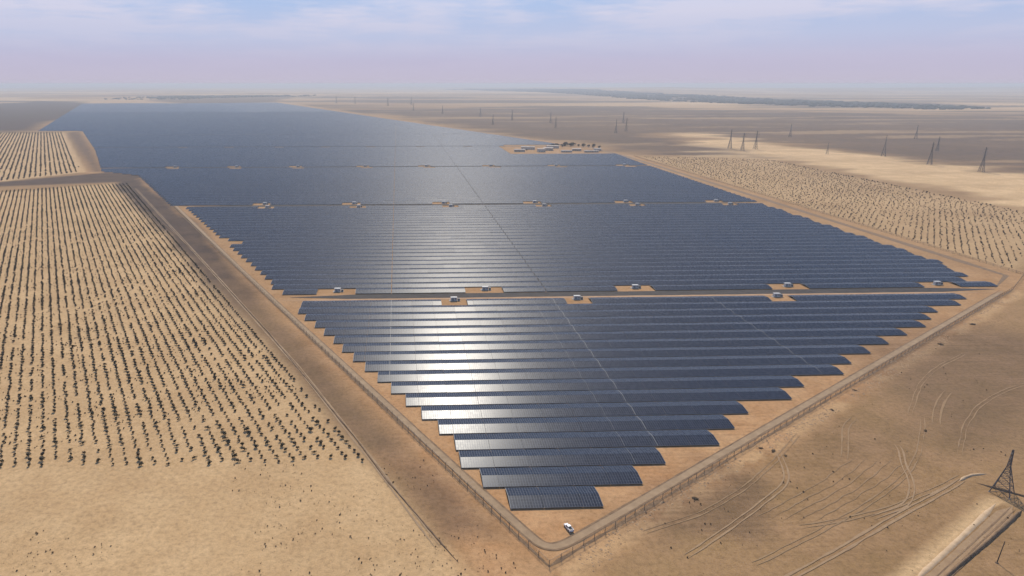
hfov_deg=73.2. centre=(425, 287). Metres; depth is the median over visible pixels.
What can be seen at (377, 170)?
solar panel row
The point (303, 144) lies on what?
solar panel row
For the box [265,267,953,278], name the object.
solar panel row
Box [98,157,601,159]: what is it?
solar panel row
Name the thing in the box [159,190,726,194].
solar panel row
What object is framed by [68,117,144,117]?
solar panel row
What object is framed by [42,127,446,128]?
solar panel row
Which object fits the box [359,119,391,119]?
solar panel row
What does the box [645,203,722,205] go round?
solar panel row
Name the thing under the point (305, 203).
solar panel row
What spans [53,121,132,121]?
solar panel row
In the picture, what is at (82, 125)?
solar panel row
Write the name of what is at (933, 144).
lattice pylon
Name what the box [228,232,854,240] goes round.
solar panel row
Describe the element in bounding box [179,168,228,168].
solar panel row
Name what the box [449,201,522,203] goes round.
solar panel row
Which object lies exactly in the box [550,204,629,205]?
solar panel row
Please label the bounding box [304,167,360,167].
solar panel row
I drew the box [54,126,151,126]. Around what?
solar panel row
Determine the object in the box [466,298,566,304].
solar panel row
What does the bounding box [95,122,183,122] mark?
solar panel row
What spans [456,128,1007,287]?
boundary track
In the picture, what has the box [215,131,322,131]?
solar panel row
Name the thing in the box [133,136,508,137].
solar panel row
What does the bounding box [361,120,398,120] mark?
solar panel row
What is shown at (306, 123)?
solar panel row
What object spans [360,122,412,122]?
solar panel row
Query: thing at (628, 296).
cross lane
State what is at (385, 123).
solar panel row
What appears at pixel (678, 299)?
solar panel row
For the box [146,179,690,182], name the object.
solar panel row
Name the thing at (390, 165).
solar panel row
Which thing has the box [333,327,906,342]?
solar panel row
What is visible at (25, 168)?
orchard trees
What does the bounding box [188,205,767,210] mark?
solar panel row
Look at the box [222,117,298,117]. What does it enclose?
solar panel row
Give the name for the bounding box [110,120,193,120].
solar panel row
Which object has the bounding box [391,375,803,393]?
solar panel row
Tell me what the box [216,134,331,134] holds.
solar panel row
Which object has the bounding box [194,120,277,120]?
solar panel row
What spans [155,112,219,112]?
solar panel row
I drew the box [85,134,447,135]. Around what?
solar panel row
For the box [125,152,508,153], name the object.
solar panel row
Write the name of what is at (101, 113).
solar panel row
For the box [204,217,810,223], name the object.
solar panel row
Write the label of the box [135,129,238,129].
solar panel row
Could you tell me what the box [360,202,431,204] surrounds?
solar panel row
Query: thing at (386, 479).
old field track
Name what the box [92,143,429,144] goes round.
solar panel row
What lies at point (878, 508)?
dirt track
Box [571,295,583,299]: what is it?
inverter cabin
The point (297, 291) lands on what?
solar panel row
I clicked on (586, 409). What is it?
solar panel row
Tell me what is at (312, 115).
solar panel row
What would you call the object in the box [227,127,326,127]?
solar panel row
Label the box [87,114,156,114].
solar panel row
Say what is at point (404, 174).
solar panel row
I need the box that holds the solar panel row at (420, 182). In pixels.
[147,180,693,183]
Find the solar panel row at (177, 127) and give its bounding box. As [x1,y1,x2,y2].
[128,127,226,127]
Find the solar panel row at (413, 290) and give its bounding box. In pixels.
[355,287,464,293]
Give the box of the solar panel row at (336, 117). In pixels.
[299,117,374,117]
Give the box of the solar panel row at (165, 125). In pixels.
[118,125,213,125]
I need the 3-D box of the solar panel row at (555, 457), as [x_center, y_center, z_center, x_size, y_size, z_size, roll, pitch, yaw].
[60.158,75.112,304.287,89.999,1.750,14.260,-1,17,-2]
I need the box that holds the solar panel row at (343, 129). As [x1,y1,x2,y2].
[38,129,446,130]
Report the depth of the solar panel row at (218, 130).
2423.13 m
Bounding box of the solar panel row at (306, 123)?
[261,123,351,123]
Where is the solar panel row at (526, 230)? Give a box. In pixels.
[215,227,840,234]
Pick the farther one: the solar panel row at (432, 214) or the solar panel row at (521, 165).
the solar panel row at (521, 165)
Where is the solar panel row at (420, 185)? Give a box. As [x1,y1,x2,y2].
[151,184,705,187]
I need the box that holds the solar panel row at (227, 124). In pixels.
[181,124,273,124]
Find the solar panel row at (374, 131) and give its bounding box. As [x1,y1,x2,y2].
[83,131,431,132]
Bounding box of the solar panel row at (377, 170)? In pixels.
[105,168,658,171]
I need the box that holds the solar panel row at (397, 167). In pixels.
[373,167,422,167]
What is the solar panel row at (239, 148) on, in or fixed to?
on the desert ground
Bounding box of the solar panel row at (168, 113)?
[135,113,202,113]
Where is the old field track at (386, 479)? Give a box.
[122,186,457,561]
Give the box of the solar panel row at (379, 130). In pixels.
[83,130,466,131]
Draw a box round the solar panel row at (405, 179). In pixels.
[144,178,687,181]
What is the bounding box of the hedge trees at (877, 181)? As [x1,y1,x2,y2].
[765,159,1008,208]
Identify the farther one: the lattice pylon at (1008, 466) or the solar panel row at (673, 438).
the solar panel row at (673, 438)
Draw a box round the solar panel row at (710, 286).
[650,284,772,289]
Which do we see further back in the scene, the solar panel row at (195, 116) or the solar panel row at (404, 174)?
the solar panel row at (195, 116)
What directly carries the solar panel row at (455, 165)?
on the desert ground
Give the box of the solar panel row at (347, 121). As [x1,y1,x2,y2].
[305,121,390,121]
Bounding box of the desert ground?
[0,87,1023,575]
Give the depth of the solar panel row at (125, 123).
2850.12 m
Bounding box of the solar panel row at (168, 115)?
[132,115,204,115]
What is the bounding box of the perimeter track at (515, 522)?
[175,206,1001,548]
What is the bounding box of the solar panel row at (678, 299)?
[589,295,771,302]
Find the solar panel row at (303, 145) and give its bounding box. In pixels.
[93,145,397,146]
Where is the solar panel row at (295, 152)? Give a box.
[96,151,506,153]
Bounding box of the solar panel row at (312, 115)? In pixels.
[277,115,348,115]
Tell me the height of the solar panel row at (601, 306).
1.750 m
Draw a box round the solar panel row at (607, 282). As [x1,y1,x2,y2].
[272,276,965,289]
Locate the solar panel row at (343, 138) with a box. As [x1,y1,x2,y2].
[88,138,436,139]
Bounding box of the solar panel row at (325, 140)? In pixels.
[89,140,416,141]
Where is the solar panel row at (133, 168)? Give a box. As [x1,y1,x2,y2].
[102,168,165,168]
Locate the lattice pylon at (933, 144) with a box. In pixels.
[926,143,934,164]
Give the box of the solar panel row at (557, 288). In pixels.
[502,285,616,291]
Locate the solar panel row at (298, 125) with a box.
[214,125,383,125]
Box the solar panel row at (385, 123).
[352,123,418,123]
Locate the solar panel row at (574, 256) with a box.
[246,251,913,261]
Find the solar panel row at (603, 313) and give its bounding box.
[304,306,937,319]
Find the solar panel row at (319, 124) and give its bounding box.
[274,124,365,124]
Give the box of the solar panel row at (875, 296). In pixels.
[788,293,966,300]
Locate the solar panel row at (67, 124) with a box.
[48,124,87,124]
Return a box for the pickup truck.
[564,523,573,531]
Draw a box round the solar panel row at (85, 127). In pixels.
[44,127,127,127]
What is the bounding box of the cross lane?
[280,292,970,300]
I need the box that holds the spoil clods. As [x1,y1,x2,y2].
[578,292,1014,572]
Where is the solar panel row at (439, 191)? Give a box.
[157,189,721,193]
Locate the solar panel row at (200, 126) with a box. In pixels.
[152,126,248,126]
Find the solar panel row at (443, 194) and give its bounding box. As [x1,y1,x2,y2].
[160,192,730,196]
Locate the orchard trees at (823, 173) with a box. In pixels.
[648,156,1023,267]
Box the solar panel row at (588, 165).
[560,164,614,165]
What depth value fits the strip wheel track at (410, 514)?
341.55 m
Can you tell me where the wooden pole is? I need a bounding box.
[995,541,1004,563]
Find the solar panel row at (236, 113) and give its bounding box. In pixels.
[203,113,270,113]
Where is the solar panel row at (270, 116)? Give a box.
[233,116,307,116]
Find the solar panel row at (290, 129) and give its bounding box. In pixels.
[239,129,342,129]
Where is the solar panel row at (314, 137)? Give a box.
[87,137,377,138]
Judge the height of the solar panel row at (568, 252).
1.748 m
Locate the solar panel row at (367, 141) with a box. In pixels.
[91,141,497,142]
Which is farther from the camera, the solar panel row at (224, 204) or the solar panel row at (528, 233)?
the solar panel row at (224, 204)
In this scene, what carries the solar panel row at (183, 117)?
on the desert ground
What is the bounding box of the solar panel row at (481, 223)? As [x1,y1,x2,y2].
[206,220,813,226]
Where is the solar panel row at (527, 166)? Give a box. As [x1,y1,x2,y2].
[500,166,554,166]
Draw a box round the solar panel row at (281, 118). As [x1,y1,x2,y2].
[242,118,320,118]
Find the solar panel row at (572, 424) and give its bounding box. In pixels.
[438,414,734,433]
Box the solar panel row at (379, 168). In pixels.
[102,167,654,169]
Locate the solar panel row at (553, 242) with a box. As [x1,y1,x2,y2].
[230,238,872,246]
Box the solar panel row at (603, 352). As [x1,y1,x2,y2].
[353,345,870,361]
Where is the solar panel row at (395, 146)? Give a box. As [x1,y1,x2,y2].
[376,146,415,146]
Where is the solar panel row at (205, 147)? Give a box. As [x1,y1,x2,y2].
[187,147,223,147]
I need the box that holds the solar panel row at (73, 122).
[52,122,94,122]
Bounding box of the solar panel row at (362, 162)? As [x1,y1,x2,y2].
[100,161,637,163]
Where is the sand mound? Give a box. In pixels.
[959,473,984,480]
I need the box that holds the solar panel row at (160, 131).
[106,131,214,131]
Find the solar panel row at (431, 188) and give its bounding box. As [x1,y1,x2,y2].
[154,186,714,190]
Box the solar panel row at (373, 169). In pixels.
[102,168,642,170]
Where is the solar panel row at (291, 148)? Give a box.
[95,148,387,149]
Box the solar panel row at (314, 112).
[286,112,343,112]
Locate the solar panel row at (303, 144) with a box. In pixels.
[92,144,408,145]
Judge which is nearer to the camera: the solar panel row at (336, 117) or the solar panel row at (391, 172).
the solar panel row at (391, 172)
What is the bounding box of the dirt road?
[925,506,1012,575]
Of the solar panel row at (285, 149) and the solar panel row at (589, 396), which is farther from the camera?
the solar panel row at (285, 149)
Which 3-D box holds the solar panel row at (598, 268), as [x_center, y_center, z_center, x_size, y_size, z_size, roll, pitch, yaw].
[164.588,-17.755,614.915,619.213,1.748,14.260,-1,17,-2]
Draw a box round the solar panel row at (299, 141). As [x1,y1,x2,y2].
[90,141,366,142]
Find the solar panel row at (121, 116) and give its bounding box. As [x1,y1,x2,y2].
[84,116,158,116]
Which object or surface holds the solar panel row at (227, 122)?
on the desert ground
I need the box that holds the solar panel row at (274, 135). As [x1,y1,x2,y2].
[216,135,332,135]
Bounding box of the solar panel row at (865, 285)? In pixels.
[800,282,924,287]
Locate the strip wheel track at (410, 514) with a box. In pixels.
[138,192,438,546]
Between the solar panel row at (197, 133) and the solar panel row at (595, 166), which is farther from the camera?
the solar panel row at (197, 133)
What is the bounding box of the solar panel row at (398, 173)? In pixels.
[131,171,667,174]
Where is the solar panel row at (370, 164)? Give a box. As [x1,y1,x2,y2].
[100,163,624,165]
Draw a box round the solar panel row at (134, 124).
[88,124,180,124]
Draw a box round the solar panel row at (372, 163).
[100,162,639,164]
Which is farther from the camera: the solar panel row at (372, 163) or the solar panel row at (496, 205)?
the solar panel row at (372, 163)
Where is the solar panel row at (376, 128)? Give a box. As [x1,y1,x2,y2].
[326,128,427,128]
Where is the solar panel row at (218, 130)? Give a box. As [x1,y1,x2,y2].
[166,130,271,130]
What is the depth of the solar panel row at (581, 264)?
626.81 m
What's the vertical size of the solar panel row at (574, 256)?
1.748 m
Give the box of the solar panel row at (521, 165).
[495,165,547,165]
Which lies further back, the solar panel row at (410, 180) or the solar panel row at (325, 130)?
the solar panel row at (325, 130)
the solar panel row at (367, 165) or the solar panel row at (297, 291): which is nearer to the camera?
the solar panel row at (297, 291)
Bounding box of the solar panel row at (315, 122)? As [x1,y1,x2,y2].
[272,122,359,122]
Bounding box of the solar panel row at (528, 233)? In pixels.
[219,230,843,237]
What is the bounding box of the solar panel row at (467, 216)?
[199,213,791,219]
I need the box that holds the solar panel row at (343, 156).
[99,155,620,157]
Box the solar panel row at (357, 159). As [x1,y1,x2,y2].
[99,158,629,160]
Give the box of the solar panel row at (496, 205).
[458,205,535,206]
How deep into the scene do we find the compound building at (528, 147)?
1735.53 m
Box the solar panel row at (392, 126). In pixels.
[346,126,439,126]
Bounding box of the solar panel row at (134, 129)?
[40,128,453,129]
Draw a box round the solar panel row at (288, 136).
[229,136,348,136]
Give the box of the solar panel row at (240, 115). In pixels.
[205,115,276,115]
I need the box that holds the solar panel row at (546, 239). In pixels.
[242,235,866,243]
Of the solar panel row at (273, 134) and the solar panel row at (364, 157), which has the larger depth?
the solar panel row at (273, 134)
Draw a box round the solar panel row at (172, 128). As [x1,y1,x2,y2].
[122,128,223,128]
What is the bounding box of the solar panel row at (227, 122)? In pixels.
[184,122,271,122]
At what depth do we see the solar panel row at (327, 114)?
3684.91 m
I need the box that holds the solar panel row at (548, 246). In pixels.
[233,241,881,250]
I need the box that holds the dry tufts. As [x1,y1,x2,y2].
[0,216,295,454]
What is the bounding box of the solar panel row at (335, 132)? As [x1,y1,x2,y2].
[84,132,392,133]
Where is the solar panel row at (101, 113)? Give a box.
[68,113,134,113]
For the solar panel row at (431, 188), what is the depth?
1081.37 m
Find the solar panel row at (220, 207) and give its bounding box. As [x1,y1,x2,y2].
[186,206,258,208]
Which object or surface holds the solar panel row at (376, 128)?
on the desert ground
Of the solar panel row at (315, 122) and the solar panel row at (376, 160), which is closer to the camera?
the solar panel row at (376, 160)
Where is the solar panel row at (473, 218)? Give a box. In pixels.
[201,215,801,221]
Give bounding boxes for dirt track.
[643,434,800,533]
[685,452,789,556]
[753,417,925,564]
[784,479,964,575]
[801,475,960,527]
[841,417,856,458]
[870,444,914,518]
[908,354,963,414]
[932,391,950,423]
[957,383,1023,454]
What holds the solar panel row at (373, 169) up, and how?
on the desert ground
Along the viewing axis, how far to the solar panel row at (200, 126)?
2649.98 m
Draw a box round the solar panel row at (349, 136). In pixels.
[87,136,468,137]
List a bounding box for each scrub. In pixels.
[16,348,1011,575]
[104,94,315,99]
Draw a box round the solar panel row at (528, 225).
[209,222,820,229]
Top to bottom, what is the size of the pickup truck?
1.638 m
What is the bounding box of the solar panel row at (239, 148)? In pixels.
[95,147,499,148]
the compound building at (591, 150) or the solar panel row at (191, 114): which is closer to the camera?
the compound building at (591, 150)
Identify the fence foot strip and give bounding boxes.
[172,206,548,566]
[549,289,1013,566]
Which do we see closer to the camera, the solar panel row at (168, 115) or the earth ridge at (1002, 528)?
the earth ridge at (1002, 528)
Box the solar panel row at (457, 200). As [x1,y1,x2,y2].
[167,198,750,203]
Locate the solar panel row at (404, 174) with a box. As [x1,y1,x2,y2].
[139,172,670,175]
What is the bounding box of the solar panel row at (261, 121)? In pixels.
[219,121,304,121]
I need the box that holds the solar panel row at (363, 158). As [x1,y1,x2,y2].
[98,157,626,160]
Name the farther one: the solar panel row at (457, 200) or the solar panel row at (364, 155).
the solar panel row at (364, 155)
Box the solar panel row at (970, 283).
[950,281,996,286]
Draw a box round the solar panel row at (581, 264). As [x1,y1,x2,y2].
[255,259,942,269]
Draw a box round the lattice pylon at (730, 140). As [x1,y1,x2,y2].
[727,130,731,148]
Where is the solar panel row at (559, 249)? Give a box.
[238,245,895,253]
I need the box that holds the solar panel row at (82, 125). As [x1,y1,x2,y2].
[47,125,117,125]
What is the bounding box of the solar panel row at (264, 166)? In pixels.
[241,166,288,166]
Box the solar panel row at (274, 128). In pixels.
[224,128,325,128]
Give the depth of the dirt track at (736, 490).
279.54 m
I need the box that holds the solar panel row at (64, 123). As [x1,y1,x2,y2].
[50,123,79,123]
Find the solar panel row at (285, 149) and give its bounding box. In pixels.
[96,149,411,150]
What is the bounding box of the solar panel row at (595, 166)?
[567,166,624,166]
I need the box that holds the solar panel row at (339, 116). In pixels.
[308,116,370,116]
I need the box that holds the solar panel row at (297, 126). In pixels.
[249,126,345,126]
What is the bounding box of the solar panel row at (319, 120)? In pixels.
[278,120,360,120]
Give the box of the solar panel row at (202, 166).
[179,166,226,166]
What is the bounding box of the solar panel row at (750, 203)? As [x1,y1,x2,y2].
[737,203,763,204]
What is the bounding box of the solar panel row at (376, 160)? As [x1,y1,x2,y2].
[99,159,631,161]
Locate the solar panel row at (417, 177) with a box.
[142,175,679,178]
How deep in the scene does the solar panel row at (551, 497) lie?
273.18 m
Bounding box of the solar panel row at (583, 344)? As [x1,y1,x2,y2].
[342,336,888,352]
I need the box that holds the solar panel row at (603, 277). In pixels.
[271,272,967,283]
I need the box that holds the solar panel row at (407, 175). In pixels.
[140,173,673,176]
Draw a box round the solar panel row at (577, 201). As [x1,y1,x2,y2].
[541,201,614,202]
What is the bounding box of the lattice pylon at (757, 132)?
[753,131,759,148]
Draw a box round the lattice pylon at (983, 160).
[977,147,987,171]
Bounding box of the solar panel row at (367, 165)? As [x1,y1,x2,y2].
[100,163,643,166]
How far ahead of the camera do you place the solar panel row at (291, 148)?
1748.89 m
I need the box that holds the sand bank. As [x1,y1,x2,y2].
[918,503,995,575]
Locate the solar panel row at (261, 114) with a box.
[227,114,296,114]
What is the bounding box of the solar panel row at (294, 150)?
[96,150,445,151]
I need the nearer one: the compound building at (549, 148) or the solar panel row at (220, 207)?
the solar panel row at (220, 207)
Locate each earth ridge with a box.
[944,510,1021,575]
[978,483,1023,496]
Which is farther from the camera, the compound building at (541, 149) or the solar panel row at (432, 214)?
the compound building at (541, 149)
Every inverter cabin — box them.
[333,288,343,291]
[449,296,459,300]
[480,286,490,290]
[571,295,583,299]
[630,284,641,288]
[771,293,782,296]
[781,282,793,286]
[932,281,942,284]
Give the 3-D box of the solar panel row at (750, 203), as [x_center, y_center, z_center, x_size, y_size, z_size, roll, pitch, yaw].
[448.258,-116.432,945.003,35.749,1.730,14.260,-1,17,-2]
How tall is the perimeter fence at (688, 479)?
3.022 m
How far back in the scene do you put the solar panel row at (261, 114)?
3685.61 m
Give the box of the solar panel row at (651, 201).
[632,200,705,202]
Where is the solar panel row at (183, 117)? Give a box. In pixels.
[145,117,221,117]
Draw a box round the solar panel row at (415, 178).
[143,176,684,180]
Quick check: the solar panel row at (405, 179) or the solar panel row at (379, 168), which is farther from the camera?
the solar panel row at (379, 168)
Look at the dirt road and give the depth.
247.97 m
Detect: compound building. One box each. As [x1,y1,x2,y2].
[514,149,524,151]
[521,146,534,149]
[537,148,545,151]
[543,147,552,150]
[546,145,558,147]
[584,150,598,151]
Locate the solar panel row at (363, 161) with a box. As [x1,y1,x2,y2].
[99,160,634,163]
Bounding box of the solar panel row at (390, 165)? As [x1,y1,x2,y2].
[369,165,417,166]
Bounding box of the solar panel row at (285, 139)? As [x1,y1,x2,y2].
[222,139,348,139]
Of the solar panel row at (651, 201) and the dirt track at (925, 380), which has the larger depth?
the solar panel row at (651, 201)
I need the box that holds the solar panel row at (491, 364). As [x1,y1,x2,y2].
[365,354,850,371]
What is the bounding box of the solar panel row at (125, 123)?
[80,123,170,123]
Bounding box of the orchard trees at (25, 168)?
[0,132,78,180]
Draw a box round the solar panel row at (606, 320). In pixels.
[315,312,930,327]
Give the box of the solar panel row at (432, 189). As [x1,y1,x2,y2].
[156,188,718,191]
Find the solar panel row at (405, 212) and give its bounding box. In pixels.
[193,209,783,214]
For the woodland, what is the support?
on the desert ground
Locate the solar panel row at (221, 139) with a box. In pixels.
[95,138,520,139]
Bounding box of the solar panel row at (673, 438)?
[453,429,718,450]
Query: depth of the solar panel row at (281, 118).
3260.73 m
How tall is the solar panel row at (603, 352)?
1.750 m
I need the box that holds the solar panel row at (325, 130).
[272,130,378,130]
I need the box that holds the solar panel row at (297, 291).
[282,289,317,294]
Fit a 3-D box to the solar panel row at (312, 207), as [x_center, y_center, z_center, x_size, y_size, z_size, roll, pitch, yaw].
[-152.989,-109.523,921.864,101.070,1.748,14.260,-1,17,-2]
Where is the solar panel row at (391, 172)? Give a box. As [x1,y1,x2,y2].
[122,170,664,173]
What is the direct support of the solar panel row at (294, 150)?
on the desert ground
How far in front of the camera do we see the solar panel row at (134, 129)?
2477.81 m
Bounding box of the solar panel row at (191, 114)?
[157,114,226,114]
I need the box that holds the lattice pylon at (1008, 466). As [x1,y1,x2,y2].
[988,450,1014,499]
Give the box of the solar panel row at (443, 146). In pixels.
[425,146,462,146]
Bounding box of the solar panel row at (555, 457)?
[459,447,665,467]
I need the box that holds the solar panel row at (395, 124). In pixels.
[366,124,425,124]
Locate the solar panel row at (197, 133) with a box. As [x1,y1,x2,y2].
[141,133,253,133]
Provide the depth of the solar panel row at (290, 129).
2476.11 m
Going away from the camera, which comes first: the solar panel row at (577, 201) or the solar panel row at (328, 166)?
the solar panel row at (577, 201)
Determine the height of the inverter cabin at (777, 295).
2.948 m
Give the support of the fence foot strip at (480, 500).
on the desert ground
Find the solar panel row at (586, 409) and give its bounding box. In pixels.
[421,400,748,419]
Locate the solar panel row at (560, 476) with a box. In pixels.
[479,465,642,487]
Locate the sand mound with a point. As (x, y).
(968, 476)
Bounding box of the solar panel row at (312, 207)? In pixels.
[274,206,349,207]
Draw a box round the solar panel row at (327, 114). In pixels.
[297,114,357,114]
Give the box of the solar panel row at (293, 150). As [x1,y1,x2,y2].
[142,149,503,150]
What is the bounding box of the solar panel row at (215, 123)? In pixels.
[171,123,260,123]
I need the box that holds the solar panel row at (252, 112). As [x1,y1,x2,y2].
[220,112,285,112]
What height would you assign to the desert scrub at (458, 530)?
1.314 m
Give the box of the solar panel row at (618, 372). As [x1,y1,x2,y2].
[377,364,843,382]
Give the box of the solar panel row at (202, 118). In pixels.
[163,118,241,118]
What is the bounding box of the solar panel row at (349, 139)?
[89,139,475,140]
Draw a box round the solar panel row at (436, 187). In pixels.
[153,185,709,189]
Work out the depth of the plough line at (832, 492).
277.52 m
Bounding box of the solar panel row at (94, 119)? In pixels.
[57,119,131,119]
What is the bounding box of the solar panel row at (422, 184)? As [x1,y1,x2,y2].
[149,182,702,186]
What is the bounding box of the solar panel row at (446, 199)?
[165,197,745,201]
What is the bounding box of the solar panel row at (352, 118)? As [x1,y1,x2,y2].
[321,118,384,118]
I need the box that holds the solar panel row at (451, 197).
[164,195,740,199]
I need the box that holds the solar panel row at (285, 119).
[213,119,358,119]
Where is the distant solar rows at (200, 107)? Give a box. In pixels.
[69,102,336,111]
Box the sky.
[0,0,1023,87]
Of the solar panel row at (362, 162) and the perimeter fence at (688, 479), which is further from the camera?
the solar panel row at (362, 162)
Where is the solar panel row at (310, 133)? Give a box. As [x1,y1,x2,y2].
[254,133,367,133]
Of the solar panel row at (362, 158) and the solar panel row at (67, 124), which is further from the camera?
the solar panel row at (67, 124)
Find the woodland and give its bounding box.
[446,88,990,109]
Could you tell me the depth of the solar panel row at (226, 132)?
2323.66 m
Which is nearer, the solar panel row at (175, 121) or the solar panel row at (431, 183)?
the solar panel row at (431, 183)
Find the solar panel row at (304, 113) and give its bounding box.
[271,113,338,113]
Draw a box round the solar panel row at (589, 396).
[406,387,791,406]
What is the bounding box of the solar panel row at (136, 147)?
[95,147,177,147]
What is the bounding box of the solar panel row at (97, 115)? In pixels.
[63,115,131,115]
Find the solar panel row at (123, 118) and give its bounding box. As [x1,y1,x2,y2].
[84,118,162,118]
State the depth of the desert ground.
358.89 m
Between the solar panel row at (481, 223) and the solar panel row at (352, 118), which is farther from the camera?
the solar panel row at (352, 118)
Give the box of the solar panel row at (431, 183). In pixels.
[148,181,697,185]
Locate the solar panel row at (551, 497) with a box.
[505,486,602,509]
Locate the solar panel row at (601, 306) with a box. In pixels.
[298,299,960,313]
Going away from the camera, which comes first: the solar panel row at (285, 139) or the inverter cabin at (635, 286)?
the inverter cabin at (635, 286)
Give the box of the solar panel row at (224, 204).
[169,203,252,205]
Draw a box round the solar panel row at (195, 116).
[159,116,232,116]
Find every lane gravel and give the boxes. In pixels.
[178,146,424,147]
[185,202,726,206]
[201,166,562,167]
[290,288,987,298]
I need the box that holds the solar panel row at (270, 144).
[132,143,554,144]
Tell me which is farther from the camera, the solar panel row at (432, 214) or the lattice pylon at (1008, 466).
the solar panel row at (432, 214)
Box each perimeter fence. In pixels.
[145,179,549,565]
[549,287,1013,565]
[634,155,1023,286]
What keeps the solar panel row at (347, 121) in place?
on the desert ground
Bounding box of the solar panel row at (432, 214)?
[196,211,787,216]
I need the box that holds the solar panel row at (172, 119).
[132,119,212,119]
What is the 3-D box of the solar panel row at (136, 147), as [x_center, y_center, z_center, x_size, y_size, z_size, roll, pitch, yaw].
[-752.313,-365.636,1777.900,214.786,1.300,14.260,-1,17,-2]
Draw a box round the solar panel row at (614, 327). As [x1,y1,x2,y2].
[324,320,925,334]
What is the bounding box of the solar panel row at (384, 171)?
[113,169,661,172]
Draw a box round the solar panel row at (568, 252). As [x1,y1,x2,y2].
[241,248,907,257]
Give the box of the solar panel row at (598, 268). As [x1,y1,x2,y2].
[260,263,946,274]
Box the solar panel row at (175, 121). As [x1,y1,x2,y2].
[133,121,218,121]
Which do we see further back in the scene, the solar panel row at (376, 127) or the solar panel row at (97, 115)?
the solar panel row at (97, 115)
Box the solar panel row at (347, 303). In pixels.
[301,299,441,306]
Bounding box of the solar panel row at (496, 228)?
[213,224,832,231]
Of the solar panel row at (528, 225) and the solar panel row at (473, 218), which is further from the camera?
the solar panel row at (473, 218)
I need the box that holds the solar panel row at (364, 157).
[98,156,623,158]
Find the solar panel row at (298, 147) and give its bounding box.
[94,147,371,148]
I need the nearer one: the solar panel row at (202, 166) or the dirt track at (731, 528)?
the dirt track at (731, 528)
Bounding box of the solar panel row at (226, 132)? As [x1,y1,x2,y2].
[171,132,281,132]
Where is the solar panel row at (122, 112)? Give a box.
[90,112,154,112]
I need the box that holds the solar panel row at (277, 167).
[241,167,292,168]
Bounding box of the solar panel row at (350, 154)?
[98,153,615,155]
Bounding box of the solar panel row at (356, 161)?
[99,160,585,162]
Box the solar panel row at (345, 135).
[86,135,450,136]
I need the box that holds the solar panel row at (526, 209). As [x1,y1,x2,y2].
[191,207,775,212]
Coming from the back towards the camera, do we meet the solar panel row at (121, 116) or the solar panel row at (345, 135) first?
the solar panel row at (121, 116)
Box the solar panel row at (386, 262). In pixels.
[251,255,925,265]
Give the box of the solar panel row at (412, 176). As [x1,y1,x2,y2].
[142,174,676,177]
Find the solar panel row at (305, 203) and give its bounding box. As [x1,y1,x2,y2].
[270,203,341,204]
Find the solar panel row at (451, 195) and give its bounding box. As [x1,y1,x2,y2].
[162,193,735,198]
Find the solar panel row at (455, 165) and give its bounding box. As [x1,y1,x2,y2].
[430,165,481,165]
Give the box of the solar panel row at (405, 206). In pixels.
[366,205,441,207]
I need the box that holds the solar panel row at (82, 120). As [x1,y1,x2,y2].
[55,120,109,120]
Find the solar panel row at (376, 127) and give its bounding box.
[327,127,426,127]
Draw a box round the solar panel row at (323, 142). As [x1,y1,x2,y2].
[90,141,542,143]
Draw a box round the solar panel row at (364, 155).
[98,154,617,156]
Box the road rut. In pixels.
[936,507,1013,575]
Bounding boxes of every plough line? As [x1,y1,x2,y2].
[756,459,852,516]
[771,460,863,518]
[784,463,874,519]
[797,460,890,521]
[815,465,900,520]
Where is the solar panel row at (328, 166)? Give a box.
[302,166,355,166]
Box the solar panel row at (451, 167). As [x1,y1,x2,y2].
[435,167,467,167]
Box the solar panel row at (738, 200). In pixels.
[719,200,756,201]

